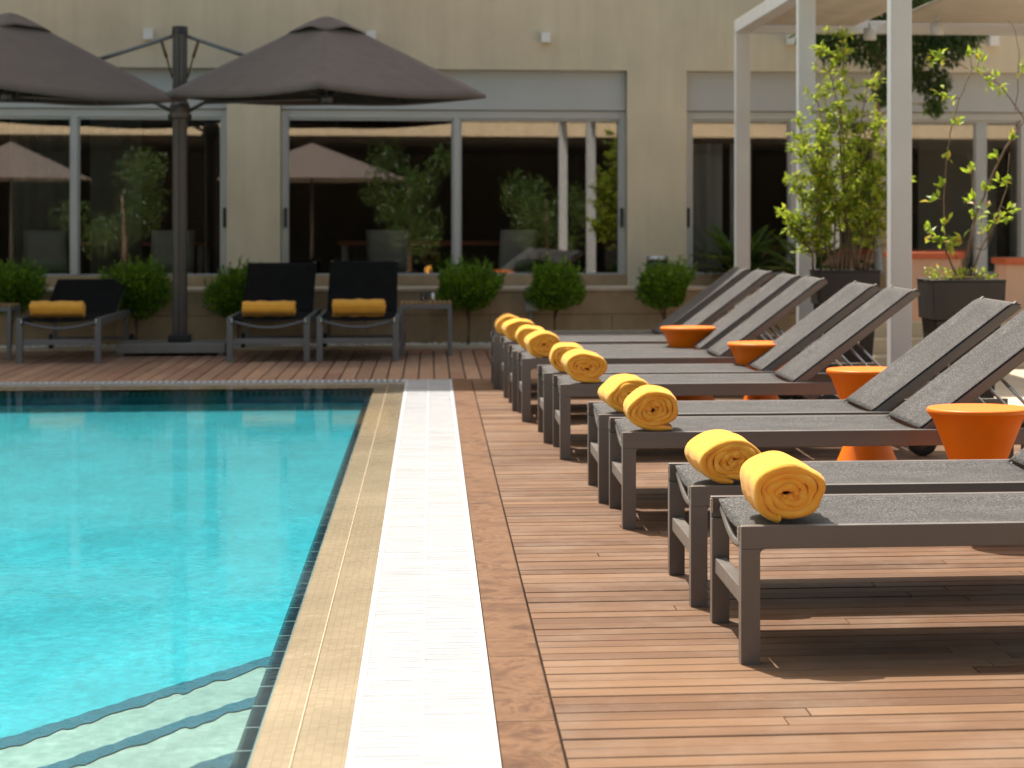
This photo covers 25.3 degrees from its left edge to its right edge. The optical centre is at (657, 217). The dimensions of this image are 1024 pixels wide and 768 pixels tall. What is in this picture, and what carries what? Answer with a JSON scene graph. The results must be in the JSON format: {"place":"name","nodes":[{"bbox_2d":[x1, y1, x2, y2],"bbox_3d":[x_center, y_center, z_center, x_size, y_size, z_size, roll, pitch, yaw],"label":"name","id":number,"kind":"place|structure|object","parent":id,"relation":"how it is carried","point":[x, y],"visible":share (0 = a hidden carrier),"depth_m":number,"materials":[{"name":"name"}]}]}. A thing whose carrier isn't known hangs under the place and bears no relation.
{"place":"outdoors","nodes":[
{"label":"outdoors","id":0,"kind":"place"},
{"bbox_2d":[0,485,329,737],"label":"pool basin","id":1,"kind":"object","parent":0,"point":[97,612],"visible":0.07,"depth_m":8.62,"materials":[{"name":"blue liquid"}]},
{"bbox_2d":[0,666,266,767],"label":"pool steps","id":2,"kind":"structure","parent":1,"relation":"on","point":[188,747],"depth_m":6.00,"materials":[{"name":"white tile"}]},
{"bbox_2d":[0,656,270,767],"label":"pool step edge","id":3,"kind":"object","parent":2,"relation":"on","point":[222,761],"visible":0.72,"depth_m":6.10,"materials":[{"name":"teal tile"}]},
{"bbox_2d":[230,487,339,767],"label":"pool edge tile","id":4,"kind":"object","parent":1,"relation":"on","point":[248,739],"visible":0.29,"depth_m":6.36,"materials":[{"name":"tile"}]},
{"bbox_2d":[0,388,373,522],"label":"water","id":5,"kind":"structure","parent":0,"point":[60,446],"depth_m":12.11,"materials":[{"name":"blue liquid"}]},
{"bbox_2d":[0,348,537,381],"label":"deck","id":6,"kind":"structure","parent":0,"point":[62,366],"depth_m":18.24,"materials":[{"name":"brown wood"}]},
{"bbox_2d":[0,303,20,359],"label":"slatted side table","id":7,"kind":"object","parent":6,"relation":"on","point":[8,308],"visible":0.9,"depth_m":19.08,"materials":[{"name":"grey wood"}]},
{"bbox_2d":[16,279,133,363],"bbox_3d":[-5.011,0.877,19.556,0.740,0.645,1.924,0,0,-6],"label":"sun lounger","id":8,"kind":"object","parent":6,"relation":"on","point":[101,299],"visible":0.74,"depth_m":19.97,"materials":[{"name":"grey metal"}]},
{"bbox_2d":[29,301,85,317],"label":"rolled towel","id":9,"kind":"object","parent":8,"relation":"on","point":[50,309],"visible":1,"depth_m":18.73,"materials":[{"name":"yellow fabric"}]},
{"bbox_2d":[0,13,485,356],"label":"double parasol","id":10,"kind":"object","parent":6,"relation":"on","point":[326,60],"visible":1,"depth_m":19.53,"materials":[{"name":"grey fabric"}]},
{"bbox_2d":[227,262,320,361],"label":"sun lounger","id":11,"kind":"object","parent":6,"relation":"on","point":[280,282],"visible":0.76,"depth_m":20.18,"materials":[{"name":"grey metal"}]},
{"bbox_2d":[242,300,295,316],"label":"rolled towel","id":12,"kind":"object","parent":11,"relation":"on","point":[283,308],"visible":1,"depth_m":18.89,"materials":[{"name":"yellow fabric"}]},
{"bbox_2d":[316,260,404,361],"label":"sun lounger","id":13,"kind":"object","parent":6,"relation":"on","point":[353,280],"visible":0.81,"depth_m":20.27,"materials":[{"name":"grey metal"}]},
{"bbox_2d":[332,299,385,316],"bbox_3d":[-2.506,0.760,19.029,0.452,0.155,0.162,0,0,-6],"label":"rolled towel","id":14,"kind":"object","parent":13,"relation":"on","point":[361,307],"visible":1,"depth_m":18.97,"materials":[{"name":"yellow fabric"}]},
{"bbox_2d":[400,300,451,355],"bbox_3d":[-2.030,0.969,19.846,0.450,0.462,0.450,0,0,-6],"label":"slatted side table","id":15,"kind":"object","parent":6,"relation":"on","point":[447,305],"visible":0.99,"depth_m":19.63,"materials":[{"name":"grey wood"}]},
{"bbox_2d":[421,293,427,301],"bbox_3d":[-2.043,0.703,19.825,0.060,0.070,0.060,0,0,-6],"label":"glass tumbler","id":16,"kind":"object","parent":15,"relation":"on","point":[423,297],"visible":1,"depth_m":19.80,"materials":[{"name":"clear glass"}]},
{"bbox_2d":[431,293,434,300],"bbox_3d":[-1.971,0.700,19.862,0.036,0.076,0.035,0,0,-6],"label":"metal shaker","id":17,"kind":"object","parent":15,"relation":"on","point":[432,296],"visible":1,"depth_m":19.85,"materials":[{"name":"metal"}]},
{"bbox_2d":[345,424,398,764],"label":"ground","id":18,"kind":"structure","parent":0,"point":[367,622],"depth_m":10.01,"materials":[{"name":"beige stone"}]},
{"bbox_2d":[339,351,566,767],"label":"deck base","id":19,"kind":"object","parent":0,"point":[493,470],"depth_m":17.38,"materials":[{"name":"brown wood"}]},
{"bbox_2d":[0,379,404,390],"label":"drain grate","id":20,"kind":"object","parent":19,"relation":"on","point":[208,382],"visible":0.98,"depth_m":16.47,"materials":[{"name":"white plastic"}]},
{"bbox_2d":[472,379,1023,767],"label":"deck","id":21,"kind":"structure","parent":0,"point":[893,657],"depth_m":6.45,"materials":[{"name":"brown wood"}]},
{"bbox_2d":[491,266,765,388],"bbox_3d":[-0.226,0.780,16.258,1.924,0.840,0.740,0,0,-6],"label":"sun lounger","id":22,"kind":"object","parent":21,"relation":"on","point":[697,303],"visible":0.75,"depth_m":16.18,"materials":[{"name":"beige metal"}]},
{"bbox_2d":[494,313,520,334],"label":"rolled towel","id":23,"kind":"object","parent":22,"relation":"on","point":[501,320],"visible":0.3,"depth_m":15.86,"materials":[{"name":"yellow fabric"}]},
{"bbox_2d":[500,269,774,397],"bbox_3d":[-0.103,0.780,15.487,1.924,0.840,0.740,0,0,-6],"label":"sun lounger","id":24,"kind":"object","parent":21,"relation":"on","point":[718,307],"visible":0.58,"depth_m":15.40,"materials":[{"name":"beige metal"}]},
{"bbox_2d":[501,318,534,341],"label":"rolled towel","id":25,"kind":"object","parent":24,"relation":"on","point":[510,328],"visible":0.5,"depth_m":15.09,"materials":[{"name":"yellow fabric"}]},
{"bbox_2d":[508,272,804,410],"bbox_3d":[0.019,0.780,14.464,1.924,0.840,0.740,0,0,-6],"label":"sun lounger","id":26,"kind":"object","parent":21,"relation":"on","point":[748,304],"visible":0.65,"depth_m":14.41,"materials":[{"name":"beige metal"}]},
{"bbox_2d":[515,325,543,349],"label":"rolled towel","id":27,"kind":"object","parent":26,"relation":"on","point":[522,332],"visible":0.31,"depth_m":14.05,"materials":[{"name":"yellow fabric"}]},
{"bbox_2d":[517,275,844,421],"bbox_3d":[0.123,0.780,13.720,1.924,0.840,0.740,0,0,-6],"label":"sun lounger","id":28,"kind":"object","parent":21,"relation":"on","point":[719,352],"visible":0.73,"depth_m":13.50,"materials":[{"name":"grey fabric"}]},
{"bbox_2d":[524,330,559,357],"bbox_3d":[-0.692,0.753,13.508,0.197,0.158,0.371,0,0,-7],"label":"rolled towel","id":29,"kind":"object","parent":28,"relation":"on","point":[539,343],"visible":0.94,"depth_m":13.34,"materials":[{"name":"yellow fabric"}]},
{"bbox_2d":[660,326,716,400],"bbox_3d":[0.206,0.955,14.673,0.382,0.490,0.382,0,0,-6],"label":"hourglass table","id":30,"kind":"object","parent":21,"relation":"on","point":[683,336],"visible":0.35,"depth_m":14.53,"materials":[{"name":"orange plastic"}]},
{"bbox_2d":[537,281,879,442],"bbox_3d":[0.313,0.780,12.473,1.924,0.840,0.740,0,0,-6],"label":"sun lounger","id":31,"kind":"object","parent":21,"relation":"on","point":[812,322],"visible":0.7,"depth_m":12.39,"materials":[{"name":"grey fabric"}]},
{"bbox_2d":[549,342,582,371],"bbox_3d":[-0.487,0.756,12.255,0.199,0.151,0.386,0,0,-3],"label":"rolled towel","id":32,"kind":"object","parent":31,"relation":"on","point":[558,351],"visible":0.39,"depth_m":12.07,"materials":[{"name":"yellow fabric"}]},
{"bbox_2d":[552,285,936,459],"bbox_3d":[0.436,0.780,11.661,1.924,0.840,0.740,0,0,-6],"label":"sun lounger","id":33,"kind":"object","parent":21,"relation":"on","point":[796,375],"visible":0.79,"depth_m":11.44,"materials":[{"name":"grey fabric"}]},
{"bbox_2d":[561,349,607,382],"bbox_3d":[-0.372,0.751,11.450,0.215,0.161,0.371,0,0,-6],"label":"rolled towel","id":34,"kind":"object","parent":33,"relation":"on","point":[582,365],"visible":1,"depth_m":11.28,"materials":[{"name":"yellow fabric"}]},
{"bbox_2d":[727,341,794,399],"bbox_3d":[0.585,0.955,12.842,0.382,0.490,0.382,0,0,-6],"label":"hourglass table","id":35,"kind":"object","parent":21,"relation":"on","point":[744,352],"visible":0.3,"depth_m":12.74,"materials":[{"name":"orange plastic"}]},
{"bbox_2d":[587,296,1020,502],"bbox_3d":[0.672,0.780,9.946,1.924,0.840,0.740,0,0,-6],"label":"sun lounger","id":36,"kind":"object","parent":21,"relation":"on","point":[891,387],"visible":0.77,"depth_m":9.90,"materials":[{"name":"grey fabric"}]},
{"bbox_2d":[598,374,648,413],"bbox_3d":[-0.145,0.756,9.741,0.198,0.152,0.375,0,0,-9],"label":"rolled towel","id":37,"kind":"object","parent":36,"relation":"on","point":[614,391],"visible":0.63,"depth_m":9.57,"materials":[{"name":"yellow fabric"}]},
{"bbox_2d":[608,310,1023,528],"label":"sun lounger","id":38,"kind":"object","parent":21,"relation":"on","point":[985,365],"visible":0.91,"depth_m":9.02,"materials":[{"name":"grey fabric"}]},
{"bbox_2d":[623,385,677,430],"bbox_3d":[-0.030,0.749,8.931,0.208,0.166,0.360,0,0,-3],"label":"rolled towel","id":39,"kind":"object","parent":38,"relation":"on","point":[651,407],"visible":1,"depth_m":8.76,"materials":[{"name":"yellow fabric"}]},
{"bbox_2d":[809,269,880,362],"bbox_3d":[1.298,0.782,15.757,0.430,0.835,0.430,0,0,-6],"label":"planter","id":40,"kind":"object","parent":21,"relation":"on","point":[837,280],"visible":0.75,"depth_m":15.56,"materials":[{"name":"plastic"}]},
{"bbox_2d":[774,25,916,270],"bbox_3d":[1.308,-0.486,15.722,0.998,1.719,0.581,0,0,-6],"label":"leafy shrub","id":41,"kind":"object","parent":40,"relation":"on","point":[869,223],"visible":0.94,"depth_m":15.72,"materials":[{"name":"green plant"}]},
{"bbox_2d":[668,448,1023,606],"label":"sun lounger","id":42,"kind":"object","parent":21,"relation":"on","point":[694,489],"visible":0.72,"depth_m":7.29,"materials":[{"name":"beige metal"}]},
{"bbox_2d":[685,429,760,483],"bbox_3d":[0.210,0.758,7.184,0.214,0.148,0.367,0,0,-7],"label":"rolled towel","id":43,"kind":"object","parent":42,"relation":"on","point":[719,456],"visible":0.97,"depth_m":7.01,"materials":[{"name":"yellow fabric"}]},
{"bbox_2d":[826,366,896,460],"bbox_3d":[0.979,0.955,10.610,0.382,0.490,0.382,0,0,-6],"label":"hourglass table","id":44,"kind":"object","parent":21,"relation":"on","point":[848,381],"visible":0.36,"depth_m":10.51,"materials":[{"name":"orange plastic"}]},
{"bbox_2d":[710,492,1023,664],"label":"sun lounger","id":45,"kind":"object","parent":21,"relation":"on","point":[873,520],"visible":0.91,"depth_m":6.20,"materials":[{"name":"beige metal"}]},
{"bbox_2d":[740,451,825,522],"bbox_3d":[0.344,0.746,6.311,0.205,0.172,0.378,0,0,-5],"label":"rolled towel","id":46,"kind":"object","parent":45,"relation":"on","point":[776,486],"visible":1,"depth_m":6.13,"materials":[{"name":"yellow fabric"}]},
{"bbox_2d":[916,278,1006,397],"bbox_3d":[1.828,0.786,13.680,0.450,0.828,0.450,0,0,-6],"label":"planter","id":47,"kind":"object","parent":21,"relation":"on","point":[941,301],"visible":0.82,"depth_m":13.47,"materials":[{"name":"plastic"}]},
{"bbox_2d":[920,21,1023,279],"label":"twiggy shrub","id":48,"kind":"object","parent":47,"relation":"on","point":[974,214],"visible":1,"depth_m":13.66,"materials":[{"name":"green plant"}]},
{"bbox_2d":[926,403,1023,459],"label":"hourglass table","id":49,"kind":"object","parent":21,"relation":"on","point":[976,431],"visible":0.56,"depth_m":8.34,"materials":[{"name":"orange plastic"}]},
{"bbox_2d":[816,112,1016,271],"bbox_3d":[3.273,-0.250,24.809,3.150,2.500,0.120,0,0,-6],"label":"window","id":50,"kind":"structure","parent":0,"point":[978,142],"depth_m":24.75,"materials":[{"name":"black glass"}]},
{"bbox_2d":[994,368,1023,405],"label":"patio","id":51,"kind":"structure","parent":0,"point":[1014,379],"depth_m":16.03,"materials":[{"name":"beige stone"}]},
{"bbox_2d":[0,383,404,767],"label":"pool edge","id":52,"kind":"object","parent":51,"relation":"on","point":[323,736],"visible":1,"depth_m":6.99,"materials":[{"name":"beige stone"}]},
{"bbox_2d":[289,386,387,767],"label":"pool edge line","id":53,"kind":"object","parent":52,"relation":"on","point":[329,610],"visible":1,"depth_m":6.70,"materials":[{"name":"stone"}]},
{"bbox_2d":[0,345,490,351],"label":"curb","id":54,"kind":"structure","parent":51,"relation":"on","point":[290,348],"depth_m":20.55,"materials":[{"name":"stone"}]},
{"bbox_2d":[0,285,795,345],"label":"stone wall","id":55,"kind":"structure","parent":51,"relation":"on","point":[610,307],"depth_m":21.20,"materials":[{"name":"stone"}]},
{"bbox_2d":[525,286,537,321],"bbox_3d":[-1.181,0.925,21.258,0.120,0.550,0.059,0,0,-6],"label":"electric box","id":56,"kind":"object","parent":55,"relation":"attached to","point":[529,308],"visible":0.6,"depth_m":21.23,"materials":[{"name":"grey metal"}]},
{"bbox_2d":[646,256,667,274],"bbox_3d":[-0.005,0.519,21.858,0.214,0.292,0.214,0,0,-6],"label":"ash bin","id":57,"kind":"object","parent":55,"relation":"on","point":[649,259],"visible":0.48,"depth_m":21.77,"materials":[{"name":"silver plastic"}]},
{"bbox_2d":[687,222,790,284],"bbox_3d":[0.803,0.414,21.894,1.006,0.731,1.057,0,0,-31],"label":"cycad","id":58,"kind":"object","parent":55,"relation":"on","point":[723,243],"visible":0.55,"depth_m":21.77,"materials":[{"name":"green plant"}]},
{"bbox_2d":[755,231,849,281],"bbox_3d":[1.405,0.489,21.405,0.969,0.722,1.064,0,0,-6],"label":"cycad","id":59,"kind":"object","parent":55,"relation":"on","point":[788,268],"visible":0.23,"depth_m":21.34,"materials":[{"name":"green plant"}]},
{"bbox_2d":[345,379,501,767],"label":"drain grate","id":60,"kind":"object","parent":51,"relation":"on","point":[424,697],"visible":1,"depth_m":6.69,"materials":[{"name":"white plastic"}]},
{"bbox_2d":[452,379,565,767],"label":"stone strip","id":61,"kind":"object","parent":51,"relation":"on","point":[527,734],"visible":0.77,"depth_m":6.69,"materials":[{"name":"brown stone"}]},
{"bbox_2d":[0,0,1023,290],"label":"hotel building","id":62,"kind":"structure","parent":51,"relation":"on","point":[584,130],"depth_m":22.25,"materials":[{"name":"beige paint"}]},
{"bbox_2d":[10,108,69,271],"bbox_3d":[-6.120,-0.220,22.503,0.602,2.400,0.064,0,0,-6],"label":"curtain","id":63,"kind":"object","parent":62,"relation":"on","point":[39,174],"visible":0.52,"depth_m":22.50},
{"bbox_2d":[23,230,69,273],"bbox_3d":[-6.031,0.565,22.580,0.452,0.873,0.536,0,0,2],"label":"dining chair","id":64,"kind":"object","parent":62,"relation":"on","point":[46,249],"visible":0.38,"depth_m":22.35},
{"bbox_2d":[0,108,226,275],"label":"window","id":65,"kind":"structure","parent":62,"relation":"in","point":[75,116],"depth_m":21.81,"materials":[{"name":"white metal"}]},
{"bbox_2d":[90,119,141,273],"bbox_3d":[-5.394,-0.220,22.575,0.502,2.400,0.064,0,0,-6],"label":"curtain","id":66,"kind":"object","parent":62,"relation":"on","point":[116,190],"visible":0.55,"depth_m":22.57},
{"bbox_2d":[81,241,212,273],"bbox_3d":[-5.324,0.625,23.085,1.500,0.750,0.800,0,0,-6],"label":"dining table","id":67,"kind":"object","parent":62,"relation":"on","point":[201,244],"visible":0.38,"depth_m":22.79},
{"bbox_2d":[143,29,153,39],"bbox_3d":[-4.867,-1.745,21.673,0.090,0.100,0.099,0,0,-6],"label":"wall lamp","id":68,"kind":"object","parent":62,"relation":"attached to","point":[148,34],"visible":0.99,"depth_m":21.62,"materials":[{"name":"white paint"}]},
{"bbox_2d":[151,230,194,273],"bbox_3d":[-4.864,0.565,22.597,0.452,0.873,0.536,0,0,-21],"label":"dining chair","id":69,"kind":"object","parent":62,"relation":"on","point":[161,245],"visible":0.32,"depth_m":22.35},
{"bbox_2d":[142,120,206,240],"bbox_3d":[-5.085,-0.380,23.712,0.740,1.360,0.024,0,0,-6],"label":"slatted blind","id":70,"kind":"object","parent":62,"relation":"attached to","point":[199,179],"visible":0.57,"depth_m":23.70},
{"bbox_2d":[366,31,375,38],"bbox_3d":[-2.766,-1.745,21.883,0.090,0.100,0.099,0,0,-6],"label":"wall lamp","id":71,"kind":"object","parent":62,"relation":"attached to","point":[372,34],"visible":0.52,"depth_m":21.84,"materials":[{"name":"white paint"}]},
{"bbox_2d":[366,230,417,272],"bbox_3d":[-2.696,0.565,23.065,0.452,0.873,0.536,0,0,8],"label":"dining chair","id":72,"kind":"object","parent":62,"relation":"on","point":[387,245],"visible":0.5,"depth_m":22.83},
{"bbox_2d":[338,241,499,260],"bbox_3d":[-2.378,0.625,23.781,1.900,0.750,0.800,0,0,-6],"label":"dining table","id":73,"kind":"object","parent":62,"relation":"on","point":[345,250],"visible":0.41,"depth_m":23.38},
{"bbox_2d":[418,245,440,272],"bbox_3d":[-2.281,0.641,22.635,0.241,0.718,0.220,0,0,-6],"label":"flower vase","id":74,"kind":"object","parent":62,"relation":"on","point":[433,255],"visible":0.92,"depth_m":22.61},
{"bbox_2d":[281,110,625,274],"bbox_3d":[-1.985,-0.238,22.175,3.349,1.604,0.116,0,0,-6],"label":"window","id":75,"kind":"structure","parent":62,"relation":"in","point":[456,117],"depth_m":22.13,"materials":[{"name":"white metal"}]},
{"bbox_2d":[487,230,535,272],"bbox_3d":[-1.553,0.565,23.233,0.452,0.873,0.536,0,0,-37],"label":"dining chair","id":76,"kind":"object","parent":62,"relation":"on","point":[516,251],"visible":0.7,"depth_m":23.03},
{"bbox_2d":[541,32,550,42],"bbox_3d":[-1.089,-1.745,22.050,0.090,0.100,0.099,0,0,-6],"label":"wall lamp","id":77,"kind":"object","parent":62,"relation":"attached to","point":[545,37],"visible":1,"depth_m":22.00,"materials":[{"name":"white paint"}]},
{"bbox_2d":[693,144,721,272],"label":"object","id":78,"kind":"object","parent":62,"relation":"on","point":[707,183],"visible":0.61,"depth_m":22.92,"materials":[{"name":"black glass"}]},
{"bbox_2d":[730,144,751,266],"bbox_3d":[0.840,0.120,22.947,0.220,1.720,0.050,0,0,2],"label":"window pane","id":79,"kind":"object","parent":62,"relation":"on","point":[731,193],"visible":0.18,"depth_m":22.96,"materials":[{"name":"black glass"}]},
{"bbox_2d":[786,34,795,44],"bbox_3d":[1.308,-1.745,22.290,0.090,0.100,0.099,0,0,-6],"label":"wall lamp","id":80,"kind":"object","parent":62,"relation":"attached to","point":[790,41],"visible":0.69,"depth_m":22.24,"materials":[{"name":"white paint"}]},
{"bbox_2d":[687,112,1023,273],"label":"window","id":81,"kind":"structure","parent":62,"relation":"in","point":[692,117],"depth_m":22.50,"materials":[{"name":"white metal"}]},
{"bbox_2d":[988,36,998,45],"bbox_3d":[3.328,-1.745,22.492,0.090,0.100,0.099,0,0,-6],"label":"wall lamp","id":82,"kind":"object","parent":62,"relation":"attached to","point":[993,40],"visible":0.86,"depth_m":22.44,"materials":[{"name":"white paint"}]},
{"bbox_2d":[734,0,1023,366],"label":"pergola","id":83,"kind":"object","parent":51,"relation":"on","point":[805,21],"visible":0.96,"depth_m":16.68,"materials":[{"name":"grey paint"}]},
{"bbox_2d":[863,21,875,40],"bbox_3d":[1.821,-1.600,19.478,0.110,0.160,0.110,0,0,-6],"label":"hanging lamp","id":84,"kind":"object","parent":83,"relation":"hanging from","point":[869,33],"visible":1,"depth_m":19.43,"materials":[{"name":"white"}]},
{"bbox_2d":[930,16,943,34],"bbox_3d":[2.328,-1.600,18.926,0.110,0.160,0.110,0,0,-6],"label":"hanging lamp","id":85,"kind":"object","parent":83,"relation":"hanging from","point":[936,27],"visible":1,"depth_m":18.88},
{"bbox_2d":[788,0,989,287],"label":"tree","id":86,"kind":"object","parent":51,"relation":"on","point":[956,44],"visible":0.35,"depth_m":20.86,"materials":[{"name":"green plant"}]},
{"bbox_2d":[884,252,963,320],"bbox_3d":[2.289,0.750,19.525,0.600,0.900,0.480,0,0,-6],"label":"planter","id":87,"kind":"object","parent":51,"relation":"on","point":[921,261],"visible":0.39,"depth_m":19.32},
{"bbox_2d":[880,246,982,277],"bbox_3d":[2.629,0.592,21.837,0.943,0.616,0.871,0,0,-6],"label":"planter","id":88,"kind":"object","parent":51,"relation":"on","point":[972,274],"visible":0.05,"depth_m":22.08,"materials":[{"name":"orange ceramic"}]},
{"bbox_2d":[872,321,1023,368],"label":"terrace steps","id":89,"kind":"structure","parent":51,"relation":"on","point":[880,348],"depth_m":18.20,"materials":[{"name":"stone"}]},
{"bbox_2d":[991,257,1023,320],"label":"planter","id":90,"kind":"object","parent":51,"relation":"on","point":[1010,270],"visible":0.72,"depth_m":18.79,"materials":[{"name":"orange ceramic"}]},
{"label":"planting bed","id":91,"kind":"structure","parent":0,"visible":0},
{"bbox_2d":[0,256,48,339],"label":"clipped shrub","id":92,"kind":"object","parent":91,"relation":"on","point":[23,287],"visible":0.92,"depth_m":20.41,"materials":[{"name":"green plant"}]},
{"bbox_2d":[97,253,171,339],"bbox_3d":[-4.764,0.768,20.657,0.667,0.886,0.636,0,0,28],"label":"clipped shrub","id":93,"kind":"object","parent":91,"relation":"on","point":[149,283],"visible":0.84,"depth_m":20.53,"materials":[{"name":"green plant"}]},
{"bbox_2d":[201,254,262,344],"bbox_3d":[-3.837,0.775,20.727,0.661,0.872,0.588,0,0,-6],"label":"clipped shrub","id":94,"kind":"object","parent":91,"relation":"on","point":[225,295],"visible":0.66,"depth_m":20.59,"materials":[{"name":"green plant"}]},
{"bbox_2d":[0,342,490,347],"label":"pebbles","id":95,"kind":"object","parent":91,"relation":"on","point":[348,344],"visible":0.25,"depth_m":20.82,"materials":[{"name":"grey gravel"}]},
{"bbox_2d":[435,252,506,344],"bbox_3d":[-1.724,0.766,20.924,0.671,0.890,0.621,0,0,-6],"label":"clipped shrub","id":96,"kind":"object","parent":91,"relation":"on","point":[470,287],"visible":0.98,"depth_m":20.79,"materials":[{"name":"green plant"}]},
{"bbox_2d":[522,252,587,330],"bbox_3d":[-0.970,0.762,20.979,0.612,0.896,0.493,0,0,38],"label":"clipped shrub","id":97,"kind":"object","parent":91,"relation":"on","point":[555,287],"visible":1,"depth_m":20.88,"materials":[{"name":"green plant"}]},
{"bbox_2d":[634,254,697,320],"bbox_3d":[0.058,0.773,21.047,0.601,0.875,0.530,0,0,27],"label":"clipped shrub","id":98,"kind":"object","parent":91,"relation":"on","point":[661,287],"visible":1,"depth_m":20.98,"materials":[{"name":"green plant"}]}
]}

